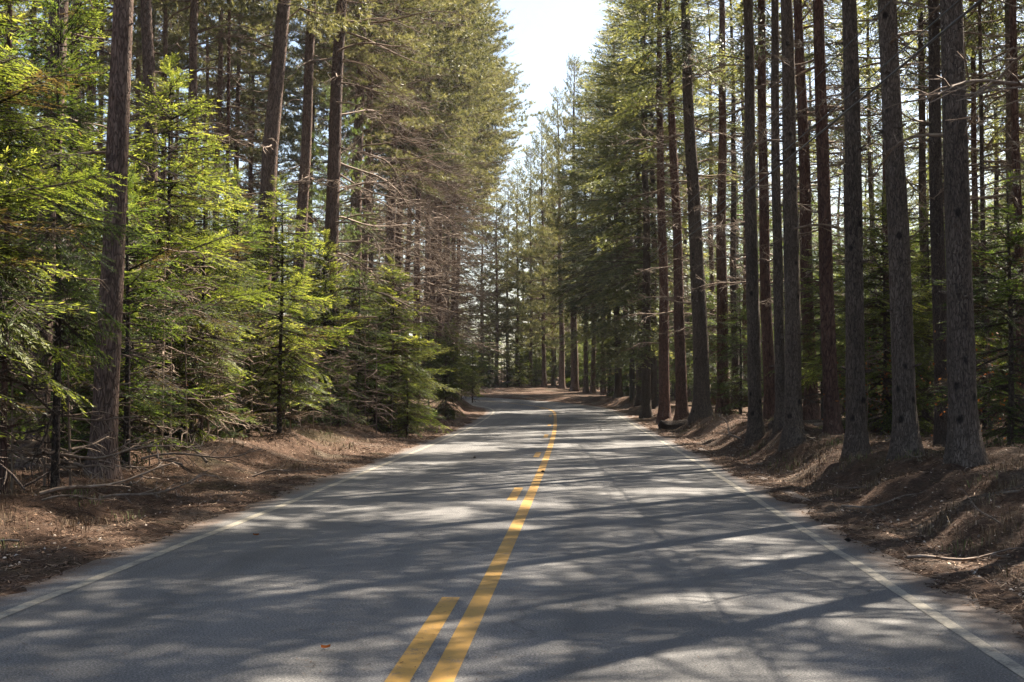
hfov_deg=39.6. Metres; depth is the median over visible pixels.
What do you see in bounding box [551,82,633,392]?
spruce tree
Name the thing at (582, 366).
young conifer
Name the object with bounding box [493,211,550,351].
spruce tree
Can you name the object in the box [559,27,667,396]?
spruce tree
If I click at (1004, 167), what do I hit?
spruce tree
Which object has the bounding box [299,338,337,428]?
dead sapling
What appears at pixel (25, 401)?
young conifer
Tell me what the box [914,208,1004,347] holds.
young conifer
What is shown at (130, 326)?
dead sapling
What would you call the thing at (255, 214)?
young conifer
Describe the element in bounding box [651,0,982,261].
overhead cable
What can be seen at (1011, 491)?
fallen stick
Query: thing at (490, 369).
young conifer
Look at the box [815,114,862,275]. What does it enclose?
spruce tree
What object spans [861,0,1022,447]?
spruce tree
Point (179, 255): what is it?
young conifer
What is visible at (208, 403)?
dead sapling
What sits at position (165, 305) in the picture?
dead sapling
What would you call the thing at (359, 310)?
young conifer
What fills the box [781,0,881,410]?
spruce tree
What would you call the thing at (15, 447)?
dead sapling
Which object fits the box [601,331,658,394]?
young conifer
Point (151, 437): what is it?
dead sapling
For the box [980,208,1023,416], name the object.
young conifer
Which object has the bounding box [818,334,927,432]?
beech sapling
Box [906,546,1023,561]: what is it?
fallen branch
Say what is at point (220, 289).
young conifer
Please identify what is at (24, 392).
young conifer
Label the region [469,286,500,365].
young conifer
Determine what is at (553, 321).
spruce tree
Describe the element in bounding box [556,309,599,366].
young conifer
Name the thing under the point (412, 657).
dash
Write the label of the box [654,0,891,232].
overhead cable
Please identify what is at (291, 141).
pine tree
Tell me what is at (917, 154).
spruce tree
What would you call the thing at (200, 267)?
dead sapling
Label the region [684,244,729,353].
wood conifer
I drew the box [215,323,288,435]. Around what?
young conifer
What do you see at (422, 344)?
young conifer
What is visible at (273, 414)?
young conifer
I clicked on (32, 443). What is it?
dead sapling
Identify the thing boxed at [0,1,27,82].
pine tree
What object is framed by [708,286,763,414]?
young conifer
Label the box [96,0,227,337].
pine tree
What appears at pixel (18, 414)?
dead sapling
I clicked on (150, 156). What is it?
young conifer
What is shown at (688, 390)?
spruce tree
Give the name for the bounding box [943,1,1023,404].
spruce tree
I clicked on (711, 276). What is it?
spruce tree
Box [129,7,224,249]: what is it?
pine tree
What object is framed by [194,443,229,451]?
fallen stick
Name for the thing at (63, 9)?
pine tree
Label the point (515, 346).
young conifer
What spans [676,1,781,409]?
spruce tree
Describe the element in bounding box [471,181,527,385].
spruce tree
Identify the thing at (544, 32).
sky
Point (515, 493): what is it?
dash
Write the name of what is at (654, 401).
spruce tree
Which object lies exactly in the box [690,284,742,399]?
young conifer
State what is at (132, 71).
pine tree
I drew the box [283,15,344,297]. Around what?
pine tree
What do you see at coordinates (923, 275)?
young conifer
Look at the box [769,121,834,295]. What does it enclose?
spruce tree
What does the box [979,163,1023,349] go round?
wood conifer
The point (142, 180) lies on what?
young conifer
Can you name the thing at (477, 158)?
pine tree
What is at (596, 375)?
young conifer
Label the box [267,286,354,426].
young conifer
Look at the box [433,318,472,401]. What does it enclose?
young conifer
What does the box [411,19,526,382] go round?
pine tree
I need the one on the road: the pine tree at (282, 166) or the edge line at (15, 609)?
the edge line at (15, 609)
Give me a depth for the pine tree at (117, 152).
20.43 m
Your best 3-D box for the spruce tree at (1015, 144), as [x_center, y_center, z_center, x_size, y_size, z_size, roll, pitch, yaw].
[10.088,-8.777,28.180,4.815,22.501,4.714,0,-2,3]
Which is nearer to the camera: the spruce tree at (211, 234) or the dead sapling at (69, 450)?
the dead sapling at (69, 450)
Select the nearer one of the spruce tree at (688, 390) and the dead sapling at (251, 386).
the dead sapling at (251, 386)
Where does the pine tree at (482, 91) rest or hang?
on the ground at (624, 404)
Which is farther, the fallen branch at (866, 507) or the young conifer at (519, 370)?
the young conifer at (519, 370)
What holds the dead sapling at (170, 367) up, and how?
on the ground at (624, 404)
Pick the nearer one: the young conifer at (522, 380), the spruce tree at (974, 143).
the spruce tree at (974, 143)
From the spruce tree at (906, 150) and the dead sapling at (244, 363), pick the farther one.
the spruce tree at (906, 150)
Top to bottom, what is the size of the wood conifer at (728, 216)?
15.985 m
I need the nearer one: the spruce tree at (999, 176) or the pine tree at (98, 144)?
the pine tree at (98, 144)
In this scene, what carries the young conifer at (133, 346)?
on the ground at (624, 404)
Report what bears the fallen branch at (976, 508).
on the ground at (624, 404)
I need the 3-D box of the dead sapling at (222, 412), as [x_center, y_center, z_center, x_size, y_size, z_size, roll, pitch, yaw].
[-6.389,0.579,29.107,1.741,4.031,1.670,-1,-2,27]
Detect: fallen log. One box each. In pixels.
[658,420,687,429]
[811,421,877,426]
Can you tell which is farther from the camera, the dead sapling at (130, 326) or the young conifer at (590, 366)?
the young conifer at (590, 366)
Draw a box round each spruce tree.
[196,175,231,314]
[237,228,290,358]
[279,209,294,313]
[288,164,368,318]
[314,189,349,378]
[339,181,404,356]
[367,202,420,368]
[375,209,422,377]
[409,185,469,325]
[450,197,523,370]
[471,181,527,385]
[473,174,535,377]
[480,144,565,385]
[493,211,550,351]
[509,139,582,385]
[510,107,570,386]
[513,85,583,388]
[520,192,565,383]
[522,199,599,378]
[528,53,600,391]
[539,74,622,391]
[545,22,658,395]
[548,8,673,397]
[549,76,636,394]
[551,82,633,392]
[557,0,730,418]
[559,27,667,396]
[565,0,716,406]
[576,0,730,408]
[585,0,739,423]
[606,0,742,420]
[619,0,758,425]
[634,8,727,401]
[666,0,781,414]
[666,4,741,404]
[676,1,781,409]
[681,0,838,420]
[682,142,742,299]
[691,0,810,446]
[703,0,797,407]
[706,75,772,394]
[708,0,784,433]
[710,0,881,419]
[714,0,906,328]
[727,119,772,278]
[738,0,886,451]
[755,0,881,315]
[761,0,883,434]
[768,21,839,394]
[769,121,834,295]
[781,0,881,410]
[796,0,967,424]
[809,0,928,413]
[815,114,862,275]
[835,0,872,460]
[840,0,1004,423]
[841,153,879,389]
[860,0,1023,467]
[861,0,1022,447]
[863,0,966,460]
[868,136,917,233]
[873,0,1023,430]
[881,2,941,249]
[899,1,1002,254]
[904,0,1023,414]
[909,0,1023,442]
[909,105,929,238]
[913,24,1023,164]
[918,0,1023,422]
[941,2,1023,415]
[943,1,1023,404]
[970,53,1023,197]
[971,48,1023,224]
[976,3,1023,182]
[978,183,991,202]
[986,55,1023,276]
[989,0,1023,135]
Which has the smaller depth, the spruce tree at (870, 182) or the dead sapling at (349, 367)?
the dead sapling at (349, 367)
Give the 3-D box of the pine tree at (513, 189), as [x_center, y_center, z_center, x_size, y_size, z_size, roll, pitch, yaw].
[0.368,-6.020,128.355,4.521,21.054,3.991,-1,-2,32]
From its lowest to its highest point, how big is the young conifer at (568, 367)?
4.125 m
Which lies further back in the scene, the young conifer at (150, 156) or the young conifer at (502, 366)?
the young conifer at (502, 366)
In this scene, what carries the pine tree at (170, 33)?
on the ground at (624, 404)
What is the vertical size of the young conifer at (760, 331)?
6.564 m
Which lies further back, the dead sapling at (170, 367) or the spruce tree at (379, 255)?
the spruce tree at (379, 255)
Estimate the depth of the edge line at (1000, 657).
10.93 m
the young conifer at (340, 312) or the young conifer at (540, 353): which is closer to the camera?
the young conifer at (340, 312)
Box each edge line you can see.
[0,405,494,618]
[481,397,1023,677]
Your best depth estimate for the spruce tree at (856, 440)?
23.25 m
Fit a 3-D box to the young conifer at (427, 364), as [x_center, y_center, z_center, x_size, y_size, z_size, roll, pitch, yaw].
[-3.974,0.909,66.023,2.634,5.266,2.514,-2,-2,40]
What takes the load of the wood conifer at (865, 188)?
on the ground at (624, 404)
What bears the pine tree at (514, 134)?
on the ground at (624, 404)
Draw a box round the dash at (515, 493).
[507,487,522,499]
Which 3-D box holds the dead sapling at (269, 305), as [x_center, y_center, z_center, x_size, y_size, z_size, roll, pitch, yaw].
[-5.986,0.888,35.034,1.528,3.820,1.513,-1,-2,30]
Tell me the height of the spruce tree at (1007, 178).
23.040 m
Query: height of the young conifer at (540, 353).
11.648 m
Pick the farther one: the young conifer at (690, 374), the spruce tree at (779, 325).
the young conifer at (690, 374)
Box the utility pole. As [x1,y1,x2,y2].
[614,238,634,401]
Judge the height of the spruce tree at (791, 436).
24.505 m
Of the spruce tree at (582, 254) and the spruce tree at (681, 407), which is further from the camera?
the spruce tree at (582, 254)
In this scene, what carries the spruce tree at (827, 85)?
on the ground at (624, 404)
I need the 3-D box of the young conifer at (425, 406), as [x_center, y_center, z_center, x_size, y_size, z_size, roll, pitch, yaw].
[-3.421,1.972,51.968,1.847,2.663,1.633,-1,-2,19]
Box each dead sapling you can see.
[0,222,119,487]
[0,253,76,490]
[0,288,53,448]
[35,222,138,485]
[85,276,156,449]
[94,312,175,468]
[118,314,192,465]
[121,238,214,452]
[134,338,164,446]
[136,254,226,442]
[137,278,216,450]
[141,256,236,450]
[148,270,246,441]
[176,281,259,439]
[196,330,243,438]
[206,324,256,439]
[216,291,271,435]
[226,328,268,433]
[234,355,277,440]
[236,300,304,432]
[241,322,287,435]
[259,325,312,432]
[262,305,328,431]
[285,338,324,428]
[295,337,330,422]
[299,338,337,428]
[314,354,352,425]
[326,335,371,429]
[326,350,360,423]
[345,314,394,425]
[346,326,390,423]
[350,313,410,432]
[372,319,421,432]
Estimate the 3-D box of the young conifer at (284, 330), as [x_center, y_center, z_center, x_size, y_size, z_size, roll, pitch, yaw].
[-5.320,-0.665,33.156,3.619,6.644,3.207,1,-2,-29]
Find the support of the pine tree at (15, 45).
on the ground at (624, 404)
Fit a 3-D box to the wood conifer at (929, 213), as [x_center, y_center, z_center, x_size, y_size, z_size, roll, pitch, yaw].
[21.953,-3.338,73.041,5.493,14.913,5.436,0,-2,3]
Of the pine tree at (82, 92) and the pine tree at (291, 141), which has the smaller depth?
the pine tree at (82, 92)
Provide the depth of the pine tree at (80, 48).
52.21 m
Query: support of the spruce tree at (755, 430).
on the ground at (624, 404)
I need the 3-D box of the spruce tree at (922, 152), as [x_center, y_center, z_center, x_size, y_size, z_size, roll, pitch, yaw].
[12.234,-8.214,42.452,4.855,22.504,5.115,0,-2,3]
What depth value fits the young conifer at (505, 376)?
121.60 m
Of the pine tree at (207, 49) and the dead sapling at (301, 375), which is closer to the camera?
the dead sapling at (301, 375)
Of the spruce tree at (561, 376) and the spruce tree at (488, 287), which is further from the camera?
the spruce tree at (488, 287)
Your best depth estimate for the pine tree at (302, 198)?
44.10 m
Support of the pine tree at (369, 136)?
on the ground at (624, 404)
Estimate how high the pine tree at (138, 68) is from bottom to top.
26.210 m
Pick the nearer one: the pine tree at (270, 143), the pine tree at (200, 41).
the pine tree at (270, 143)
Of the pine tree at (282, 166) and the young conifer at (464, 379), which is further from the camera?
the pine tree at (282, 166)
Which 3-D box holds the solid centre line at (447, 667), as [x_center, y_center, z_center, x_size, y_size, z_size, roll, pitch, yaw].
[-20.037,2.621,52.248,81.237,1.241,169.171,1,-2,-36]
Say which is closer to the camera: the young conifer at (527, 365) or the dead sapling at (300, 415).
the dead sapling at (300, 415)
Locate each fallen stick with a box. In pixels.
[0,539,19,541]
[42,486,116,501]
[124,457,181,471]
[130,474,146,485]
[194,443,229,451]
[796,425,822,448]
[894,446,924,462]
[1002,490,1020,493]
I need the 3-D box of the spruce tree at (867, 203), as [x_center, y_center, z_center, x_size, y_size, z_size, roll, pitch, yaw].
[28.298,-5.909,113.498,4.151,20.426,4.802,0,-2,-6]
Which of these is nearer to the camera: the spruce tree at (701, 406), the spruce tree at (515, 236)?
the spruce tree at (701, 406)
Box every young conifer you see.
[0,0,127,456]
[0,0,149,493]
[0,0,174,449]
[0,1,120,461]
[0,9,95,490]
[0,84,135,439]
[0,172,64,441]
[10,88,149,435]
[50,170,221,470]
[60,319,140,459]
[72,131,173,411]
[77,52,268,441]
[118,307,179,450]
[122,143,177,386]
[124,161,243,426]
[133,336,198,443]
[135,118,283,440]
[137,177,220,405]
[156,311,233,445]
[174,164,310,430]
[194,223,249,407]
[196,338,260,439]
[212,172,360,433]
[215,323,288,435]
[217,213,289,403]
[250,357,298,431]
[266,359,312,427]
[267,236,320,391]
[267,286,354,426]
[273,229,389,425]
[282,343,328,423]
[308,290,345,361]
[315,255,402,422]
[319,355,360,423]
[347,254,461,434]
[348,289,411,409]
[355,360,396,429]
[366,281,401,408]
[384,370,429,437]
[394,303,427,400]
[398,360,445,425]
[410,305,453,406]
[423,323,470,419]
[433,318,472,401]
[447,335,477,403]
[456,333,480,398]
[459,338,487,402]
[468,327,497,395]
[468,331,505,386]
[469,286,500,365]
[482,345,498,385]
[491,339,515,383]
[492,349,523,386]
[500,355,518,386]
[505,319,523,380]
[507,269,558,384]
[509,336,534,386]
[510,347,532,385]
[511,345,527,384]
[515,337,540,384]
[521,349,534,381]
[528,354,541,385]
[528,356,540,385]
[531,346,555,384]
[533,358,546,385]
[536,307,567,380]
[548,337,579,385]
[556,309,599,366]
[557,344,580,384]
[558,335,583,386]
[565,351,570,384]
[566,329,606,388]
[578,334,612,391]
[578,338,599,389]
[586,327,627,396]
[595,319,635,396]
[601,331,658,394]
[631,317,673,400]
[639,290,692,399]
[658,299,709,396]
[669,278,747,404]
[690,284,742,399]
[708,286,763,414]
[733,273,784,387]
[759,242,819,385]
[761,262,839,409]
[765,232,871,418]
[801,183,980,436]
[813,259,842,402]
[815,224,890,407]
[816,237,890,418]
[837,276,919,400]
[840,202,977,419]
[870,199,996,431]
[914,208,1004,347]
[916,170,1023,447]
[917,200,1015,428]
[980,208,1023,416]
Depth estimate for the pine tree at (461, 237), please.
97.81 m
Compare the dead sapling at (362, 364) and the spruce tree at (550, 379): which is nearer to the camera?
the dead sapling at (362, 364)
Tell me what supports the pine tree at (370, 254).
on the ground at (624, 404)
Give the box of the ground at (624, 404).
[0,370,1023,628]
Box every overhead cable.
[650,0,959,256]
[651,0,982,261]
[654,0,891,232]
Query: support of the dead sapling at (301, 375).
on the ground at (624, 404)
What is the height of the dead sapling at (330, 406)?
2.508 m
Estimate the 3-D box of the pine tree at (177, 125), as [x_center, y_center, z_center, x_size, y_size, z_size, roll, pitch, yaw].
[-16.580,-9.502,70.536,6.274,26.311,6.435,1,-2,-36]
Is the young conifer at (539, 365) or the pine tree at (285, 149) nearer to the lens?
the pine tree at (285, 149)
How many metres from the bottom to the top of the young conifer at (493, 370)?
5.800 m
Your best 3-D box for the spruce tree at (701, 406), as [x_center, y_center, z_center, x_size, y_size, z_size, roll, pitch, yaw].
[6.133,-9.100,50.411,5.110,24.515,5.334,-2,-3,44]
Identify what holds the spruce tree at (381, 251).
on the ground at (624, 404)
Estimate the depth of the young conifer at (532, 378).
122.57 m
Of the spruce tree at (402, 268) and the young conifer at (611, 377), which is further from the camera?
the spruce tree at (402, 268)
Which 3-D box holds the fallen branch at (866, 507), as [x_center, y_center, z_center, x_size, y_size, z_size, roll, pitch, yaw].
[4.552,2.033,17.345,0.975,0.441,0.432,0,-2,-9]
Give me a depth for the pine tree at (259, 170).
78.34 m
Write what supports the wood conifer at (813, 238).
on the ground at (624, 404)
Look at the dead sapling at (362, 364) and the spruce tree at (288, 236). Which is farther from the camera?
the spruce tree at (288, 236)
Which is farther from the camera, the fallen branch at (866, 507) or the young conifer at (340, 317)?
the young conifer at (340, 317)
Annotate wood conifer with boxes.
[657,237,716,394]
[684,155,772,362]
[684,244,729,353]
[707,226,773,392]
[730,203,800,339]
[730,229,772,385]
[741,160,843,343]
[812,216,818,353]
[815,210,881,396]
[816,116,920,352]
[841,164,881,342]
[911,153,981,332]
[975,164,1023,368]
[978,191,1000,348]
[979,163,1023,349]
[984,151,1023,373]
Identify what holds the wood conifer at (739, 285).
on the ground at (624, 404)
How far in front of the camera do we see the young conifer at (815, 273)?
74.03 m
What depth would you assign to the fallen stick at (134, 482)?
19.97 m
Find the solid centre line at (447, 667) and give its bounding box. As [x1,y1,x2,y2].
[428,400,556,681]
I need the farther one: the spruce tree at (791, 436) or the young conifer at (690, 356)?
the young conifer at (690, 356)
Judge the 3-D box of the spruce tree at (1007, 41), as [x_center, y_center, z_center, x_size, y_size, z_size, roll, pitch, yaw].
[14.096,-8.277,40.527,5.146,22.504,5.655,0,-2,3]
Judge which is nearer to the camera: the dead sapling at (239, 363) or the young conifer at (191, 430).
the young conifer at (191, 430)
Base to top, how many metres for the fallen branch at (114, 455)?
0.912 m
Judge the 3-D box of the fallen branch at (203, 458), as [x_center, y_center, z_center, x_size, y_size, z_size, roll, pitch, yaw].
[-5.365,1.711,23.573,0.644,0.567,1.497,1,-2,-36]
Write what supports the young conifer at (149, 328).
on the ground at (624, 404)
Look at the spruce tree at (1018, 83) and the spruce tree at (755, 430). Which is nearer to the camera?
the spruce tree at (1018, 83)
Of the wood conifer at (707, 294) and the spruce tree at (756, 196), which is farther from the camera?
the spruce tree at (756, 196)
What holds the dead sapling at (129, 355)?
on the ground at (624, 404)
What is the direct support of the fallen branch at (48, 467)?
on the ground at (624, 404)
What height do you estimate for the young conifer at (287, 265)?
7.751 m
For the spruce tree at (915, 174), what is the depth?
109.28 m
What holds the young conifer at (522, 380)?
on the ground at (624, 404)
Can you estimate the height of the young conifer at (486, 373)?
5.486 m
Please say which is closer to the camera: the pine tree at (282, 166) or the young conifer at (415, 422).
the young conifer at (415, 422)
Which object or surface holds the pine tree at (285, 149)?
on the ground at (624, 404)
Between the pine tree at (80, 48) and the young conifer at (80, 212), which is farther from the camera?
the pine tree at (80, 48)
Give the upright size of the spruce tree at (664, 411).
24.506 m
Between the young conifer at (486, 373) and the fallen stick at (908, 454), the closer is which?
the fallen stick at (908, 454)
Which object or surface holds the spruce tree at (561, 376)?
on the ground at (624, 404)
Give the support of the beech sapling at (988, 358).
on the ground at (624, 404)
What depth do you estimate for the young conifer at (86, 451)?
22.87 m
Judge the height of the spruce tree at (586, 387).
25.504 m
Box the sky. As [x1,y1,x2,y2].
[0,0,1023,368]
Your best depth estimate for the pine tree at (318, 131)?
81.90 m
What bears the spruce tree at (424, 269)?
on the ground at (624, 404)
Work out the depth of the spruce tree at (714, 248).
90.58 m
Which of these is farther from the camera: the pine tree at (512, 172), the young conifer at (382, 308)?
the pine tree at (512, 172)
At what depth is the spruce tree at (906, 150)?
81.41 m
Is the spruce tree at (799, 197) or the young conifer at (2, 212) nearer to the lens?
the young conifer at (2, 212)
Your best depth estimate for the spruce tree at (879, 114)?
38.15 m
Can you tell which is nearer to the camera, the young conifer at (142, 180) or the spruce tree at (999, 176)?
the young conifer at (142, 180)
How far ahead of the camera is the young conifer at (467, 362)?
99.98 m
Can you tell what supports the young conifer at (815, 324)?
on the ground at (624, 404)
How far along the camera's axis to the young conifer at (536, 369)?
123.31 m
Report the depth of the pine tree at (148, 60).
33.89 m
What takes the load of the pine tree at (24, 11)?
on the ground at (624, 404)
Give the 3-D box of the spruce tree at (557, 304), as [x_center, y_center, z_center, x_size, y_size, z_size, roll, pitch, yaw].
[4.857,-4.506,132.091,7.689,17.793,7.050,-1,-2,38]
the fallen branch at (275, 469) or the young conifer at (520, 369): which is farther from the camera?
the young conifer at (520, 369)
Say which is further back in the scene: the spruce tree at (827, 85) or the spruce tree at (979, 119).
the spruce tree at (827, 85)
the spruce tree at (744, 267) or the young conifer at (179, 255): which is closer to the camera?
the young conifer at (179, 255)
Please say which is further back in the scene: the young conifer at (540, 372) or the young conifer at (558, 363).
the young conifer at (540, 372)
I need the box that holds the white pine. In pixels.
[276,80,412,378]
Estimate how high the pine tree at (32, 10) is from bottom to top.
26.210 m
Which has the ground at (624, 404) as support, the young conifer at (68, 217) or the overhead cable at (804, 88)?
the young conifer at (68, 217)
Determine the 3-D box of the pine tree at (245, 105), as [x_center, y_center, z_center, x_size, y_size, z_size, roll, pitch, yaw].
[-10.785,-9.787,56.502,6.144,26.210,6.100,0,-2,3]
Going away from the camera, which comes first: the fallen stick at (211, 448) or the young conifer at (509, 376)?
the fallen stick at (211, 448)
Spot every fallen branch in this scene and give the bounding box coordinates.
[7,435,84,479]
[7,439,64,472]
[22,414,198,491]
[39,462,178,501]
[98,469,219,502]
[118,426,182,466]
[141,440,259,475]
[169,427,210,462]
[252,465,314,477]
[712,413,741,445]
[841,490,926,514]
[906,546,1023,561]
[957,488,999,525]
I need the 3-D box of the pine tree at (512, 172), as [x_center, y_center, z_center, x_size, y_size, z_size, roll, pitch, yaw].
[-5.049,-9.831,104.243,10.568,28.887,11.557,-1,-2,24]
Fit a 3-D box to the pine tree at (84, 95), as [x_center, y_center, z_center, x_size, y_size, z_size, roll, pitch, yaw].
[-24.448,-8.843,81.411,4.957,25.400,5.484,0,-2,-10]
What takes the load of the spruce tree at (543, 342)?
on the ground at (624, 404)
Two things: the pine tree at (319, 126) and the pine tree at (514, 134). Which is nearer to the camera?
the pine tree at (319, 126)
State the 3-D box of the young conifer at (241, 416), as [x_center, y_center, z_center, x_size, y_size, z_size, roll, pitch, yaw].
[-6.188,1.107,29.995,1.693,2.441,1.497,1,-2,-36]
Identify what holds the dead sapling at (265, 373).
on the ground at (624, 404)
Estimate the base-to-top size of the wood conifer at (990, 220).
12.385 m
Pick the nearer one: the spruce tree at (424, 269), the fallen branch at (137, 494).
the fallen branch at (137, 494)
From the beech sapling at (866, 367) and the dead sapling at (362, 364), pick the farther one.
the dead sapling at (362, 364)
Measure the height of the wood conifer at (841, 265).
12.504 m
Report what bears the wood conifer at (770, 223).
on the ground at (624, 404)
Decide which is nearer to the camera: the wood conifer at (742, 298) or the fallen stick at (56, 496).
the fallen stick at (56, 496)
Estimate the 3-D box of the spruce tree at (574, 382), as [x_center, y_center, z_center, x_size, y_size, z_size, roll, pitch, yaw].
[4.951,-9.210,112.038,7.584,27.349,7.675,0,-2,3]
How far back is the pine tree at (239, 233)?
92.52 m
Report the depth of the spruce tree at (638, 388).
77.94 m
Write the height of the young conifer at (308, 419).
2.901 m
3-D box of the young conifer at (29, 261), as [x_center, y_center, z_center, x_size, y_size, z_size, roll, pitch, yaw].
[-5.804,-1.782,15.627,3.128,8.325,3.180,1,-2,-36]
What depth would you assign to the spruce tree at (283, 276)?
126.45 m
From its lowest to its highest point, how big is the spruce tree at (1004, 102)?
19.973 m
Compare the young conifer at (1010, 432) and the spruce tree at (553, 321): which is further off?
the spruce tree at (553, 321)
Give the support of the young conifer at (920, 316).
on the ground at (624, 404)
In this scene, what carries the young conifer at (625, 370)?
on the ground at (624, 404)
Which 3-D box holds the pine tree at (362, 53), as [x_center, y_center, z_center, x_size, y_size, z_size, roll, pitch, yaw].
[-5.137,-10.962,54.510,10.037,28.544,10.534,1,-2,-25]
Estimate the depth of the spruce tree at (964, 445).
19.14 m
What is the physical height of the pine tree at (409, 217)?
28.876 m
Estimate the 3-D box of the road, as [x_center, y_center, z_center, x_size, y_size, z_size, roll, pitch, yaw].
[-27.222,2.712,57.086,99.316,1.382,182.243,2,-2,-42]
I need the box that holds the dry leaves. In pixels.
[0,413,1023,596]
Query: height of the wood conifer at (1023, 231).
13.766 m
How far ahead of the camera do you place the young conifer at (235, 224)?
36.00 m
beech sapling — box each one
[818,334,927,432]
[921,305,1023,445]
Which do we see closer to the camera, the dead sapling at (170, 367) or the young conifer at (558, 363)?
the dead sapling at (170, 367)
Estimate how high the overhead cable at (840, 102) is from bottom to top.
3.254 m
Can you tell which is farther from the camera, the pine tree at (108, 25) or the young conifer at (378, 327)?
the young conifer at (378, 327)
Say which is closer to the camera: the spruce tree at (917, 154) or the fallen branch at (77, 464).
the fallen branch at (77, 464)
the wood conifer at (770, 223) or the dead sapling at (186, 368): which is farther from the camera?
the wood conifer at (770, 223)
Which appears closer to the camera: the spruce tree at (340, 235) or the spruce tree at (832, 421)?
the spruce tree at (832, 421)
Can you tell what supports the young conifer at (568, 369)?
on the ground at (624, 404)
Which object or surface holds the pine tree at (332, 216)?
on the ground at (624, 404)
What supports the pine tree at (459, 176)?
on the ground at (624, 404)
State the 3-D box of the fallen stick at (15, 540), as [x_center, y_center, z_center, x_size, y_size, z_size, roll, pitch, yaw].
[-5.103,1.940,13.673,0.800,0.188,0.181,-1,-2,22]
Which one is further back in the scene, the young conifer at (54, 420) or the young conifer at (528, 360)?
the young conifer at (528, 360)
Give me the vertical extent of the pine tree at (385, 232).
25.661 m
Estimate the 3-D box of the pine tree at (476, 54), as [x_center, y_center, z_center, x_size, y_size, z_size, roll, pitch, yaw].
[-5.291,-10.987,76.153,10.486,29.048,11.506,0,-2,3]
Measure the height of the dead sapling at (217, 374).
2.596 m
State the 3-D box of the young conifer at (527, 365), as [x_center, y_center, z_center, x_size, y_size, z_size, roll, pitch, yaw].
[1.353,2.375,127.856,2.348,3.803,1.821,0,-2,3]
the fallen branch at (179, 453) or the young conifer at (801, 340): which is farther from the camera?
the young conifer at (801, 340)
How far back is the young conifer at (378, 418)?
44.90 m
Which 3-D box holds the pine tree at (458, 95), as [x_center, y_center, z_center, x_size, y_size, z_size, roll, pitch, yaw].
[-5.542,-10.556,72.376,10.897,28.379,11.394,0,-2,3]
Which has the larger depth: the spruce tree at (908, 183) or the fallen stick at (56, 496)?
the spruce tree at (908, 183)
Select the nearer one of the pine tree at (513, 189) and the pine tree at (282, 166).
the pine tree at (282, 166)
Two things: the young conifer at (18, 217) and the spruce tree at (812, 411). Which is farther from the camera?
the spruce tree at (812, 411)
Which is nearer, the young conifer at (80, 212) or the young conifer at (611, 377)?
the young conifer at (80, 212)
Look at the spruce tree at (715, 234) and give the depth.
101.63 m
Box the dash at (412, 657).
[384,597,459,681]
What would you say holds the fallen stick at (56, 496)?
on the ground at (624, 404)
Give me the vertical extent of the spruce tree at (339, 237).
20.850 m
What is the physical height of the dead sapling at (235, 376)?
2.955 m
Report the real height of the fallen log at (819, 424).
0.241 m
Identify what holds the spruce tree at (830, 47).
on the ground at (624, 404)
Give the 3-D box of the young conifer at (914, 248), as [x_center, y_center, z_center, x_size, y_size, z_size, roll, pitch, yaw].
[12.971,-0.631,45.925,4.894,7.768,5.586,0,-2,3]
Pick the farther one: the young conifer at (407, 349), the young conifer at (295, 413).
the young conifer at (407, 349)
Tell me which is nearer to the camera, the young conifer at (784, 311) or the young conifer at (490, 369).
the young conifer at (784, 311)
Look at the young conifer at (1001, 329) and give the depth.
33.98 m
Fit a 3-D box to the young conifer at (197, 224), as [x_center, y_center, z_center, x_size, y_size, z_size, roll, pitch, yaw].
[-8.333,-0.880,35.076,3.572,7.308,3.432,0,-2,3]
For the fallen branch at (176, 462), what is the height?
0.809 m
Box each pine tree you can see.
[0,0,208,468]
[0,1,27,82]
[0,2,18,493]
[0,2,47,224]
[0,4,98,231]
[0,12,29,49]
[20,2,133,222]
[21,0,141,254]
[22,0,176,428]
[33,0,166,402]
[63,6,111,160]
[82,0,133,479]
[83,2,199,384]
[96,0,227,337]
[97,0,225,252]
[100,0,212,433]
[102,0,272,425]
[105,6,176,340]
[128,57,186,200]
[129,4,226,312]
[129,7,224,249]
[153,0,287,409]
[157,0,286,420]
[158,0,258,404]
[178,0,307,411]
[183,0,304,330]
[197,2,286,274]
[204,0,303,290]
[208,0,373,426]
[226,0,317,404]
[230,32,328,392]
[251,0,487,411]
[259,2,364,319]
[263,6,343,305]
[274,0,342,417]
[275,0,480,414]
[277,0,488,412]
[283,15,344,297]
[283,28,378,348]
[290,0,489,405]
[301,0,507,400]
[318,13,496,394]
[319,35,406,359]
[341,0,507,395]
[348,0,526,379]
[362,119,413,308]
[363,0,521,379]
[365,76,517,380]
[376,10,514,382]
[377,79,509,368]
[380,4,544,366]
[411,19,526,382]
[423,14,536,392]
[493,160,537,384]
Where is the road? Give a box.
[0,396,1023,681]
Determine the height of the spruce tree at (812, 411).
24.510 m
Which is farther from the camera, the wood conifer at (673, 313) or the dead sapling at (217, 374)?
the wood conifer at (673, 313)
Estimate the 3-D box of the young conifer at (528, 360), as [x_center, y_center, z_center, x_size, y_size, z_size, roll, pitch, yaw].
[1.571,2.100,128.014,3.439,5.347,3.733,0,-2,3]
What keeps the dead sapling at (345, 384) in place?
on the ground at (624, 404)
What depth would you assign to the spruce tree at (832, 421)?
29.48 m
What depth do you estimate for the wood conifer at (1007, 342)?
42.89 m
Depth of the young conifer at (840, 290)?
44.02 m

